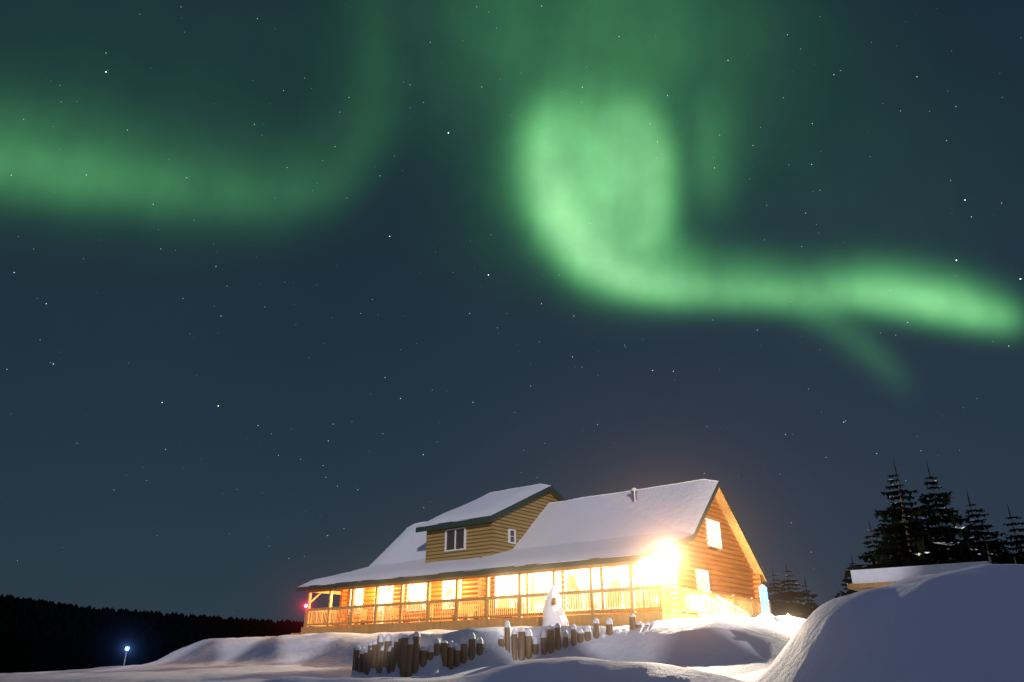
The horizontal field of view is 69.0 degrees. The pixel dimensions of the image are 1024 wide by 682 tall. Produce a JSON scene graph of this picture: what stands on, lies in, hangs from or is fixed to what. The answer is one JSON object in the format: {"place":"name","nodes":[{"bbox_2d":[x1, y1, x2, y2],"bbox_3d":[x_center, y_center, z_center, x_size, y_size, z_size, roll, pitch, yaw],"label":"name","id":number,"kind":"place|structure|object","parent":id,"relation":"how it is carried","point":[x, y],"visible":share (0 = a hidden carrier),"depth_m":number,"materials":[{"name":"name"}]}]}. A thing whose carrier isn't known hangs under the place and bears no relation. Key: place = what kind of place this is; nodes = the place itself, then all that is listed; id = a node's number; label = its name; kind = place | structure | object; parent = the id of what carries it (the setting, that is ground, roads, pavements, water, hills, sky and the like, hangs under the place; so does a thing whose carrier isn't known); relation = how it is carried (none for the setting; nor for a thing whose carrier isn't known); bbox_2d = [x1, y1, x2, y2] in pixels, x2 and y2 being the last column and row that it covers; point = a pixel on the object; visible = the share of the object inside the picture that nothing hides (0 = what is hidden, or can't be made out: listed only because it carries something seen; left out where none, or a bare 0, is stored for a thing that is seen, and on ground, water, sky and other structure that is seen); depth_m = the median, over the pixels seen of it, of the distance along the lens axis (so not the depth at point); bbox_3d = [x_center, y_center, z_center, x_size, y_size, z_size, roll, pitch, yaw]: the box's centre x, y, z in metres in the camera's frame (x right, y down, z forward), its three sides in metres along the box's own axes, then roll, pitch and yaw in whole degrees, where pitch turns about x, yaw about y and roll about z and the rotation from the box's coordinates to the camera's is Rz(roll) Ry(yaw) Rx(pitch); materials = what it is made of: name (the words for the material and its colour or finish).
{"place":"outdoors","nodes":[
{"label":"outdoors","id":0,"kind":"place"},
{"bbox_2d":[0,564,1023,681],"bbox_3d":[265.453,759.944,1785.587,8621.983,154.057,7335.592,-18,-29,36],"label":"snowy ground","id":1,"kind":"structure","parent":0,"point":[963,625],"depth_m":19.29,"materials":[{"name":"white snow"}]},
{"bbox_2d":[0,594,337,644],"bbox_3d":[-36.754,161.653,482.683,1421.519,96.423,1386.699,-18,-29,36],"label":"forest trees","id":2,"kind":"object","parent":1,"relation":"on","point":[203,628],"visible":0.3,"depth_m":738.35,"materials":[{"name":"black plant"}]},
{"bbox_2d":[123,550,779,665],"bbox_3d":[-7.376,18.069,39.504,42.872,11.037,1.328,-14,-27,29],"label":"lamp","id":3,"kind":"object","parent":1,"relation":"on","point":[766,614],"visible":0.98,"depth_m":30.49,"materials":[{"name":"metal"},{"name":"glass"},{"name":"ice"}]},
{"bbox_2d":[352,615,654,676],"bbox_3d":[-0.060,10.121,24.215,11.389,2.419,3.510,-2,-23,5],"label":"fence","id":4,"kind":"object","parent":1,"relation":"on","point":[406,653],"depth_m":24.47,"materials":[{"name":"brown wood"}]},
{"bbox_2d":[291,482,771,634],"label":"log lodge","id":5,"kind":"structure","parent":1,"relation":"on","point":[711,564],"depth_m":37.80,"materials":[{"name":"brown wood"}]},
{"bbox_2d":[298,479,766,586],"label":"roof snow","id":6,"kind":"structure","parent":5,"relation":"on","point":[618,524],"depth_m":40.01,"materials":[{"name":"white snow"}]},
{"bbox_2d":[542,584,801,635],"bbox_3d":[9.723,11.630,30.795,11.508,3.282,13.529,19,-30,-37],"label":"sculpture","id":7,"kind":"object","parent":1,"relation":"on","point":[553,613],"visible":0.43,"depth_m":31.73,"materials":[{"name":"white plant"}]},
{"bbox_2d":[766,459,1023,618],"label":"spruce trees","id":8,"kind":"object","parent":1,"relation":"on","point":[916,545],"visible":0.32,"depth_m":34.66,"materials":[{"name":"green plant"}]},
{"bbox_2d":[847,561,991,590],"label":"shed","id":9,"kind":"structure","parent":1,"relation":"on","point":[863,579],"depth_m":16.27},
{"bbox_2d":[0,0,1023,622],"label":"sky","id":10,"kind":"structure","parent":0,"point":[288,289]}
]}

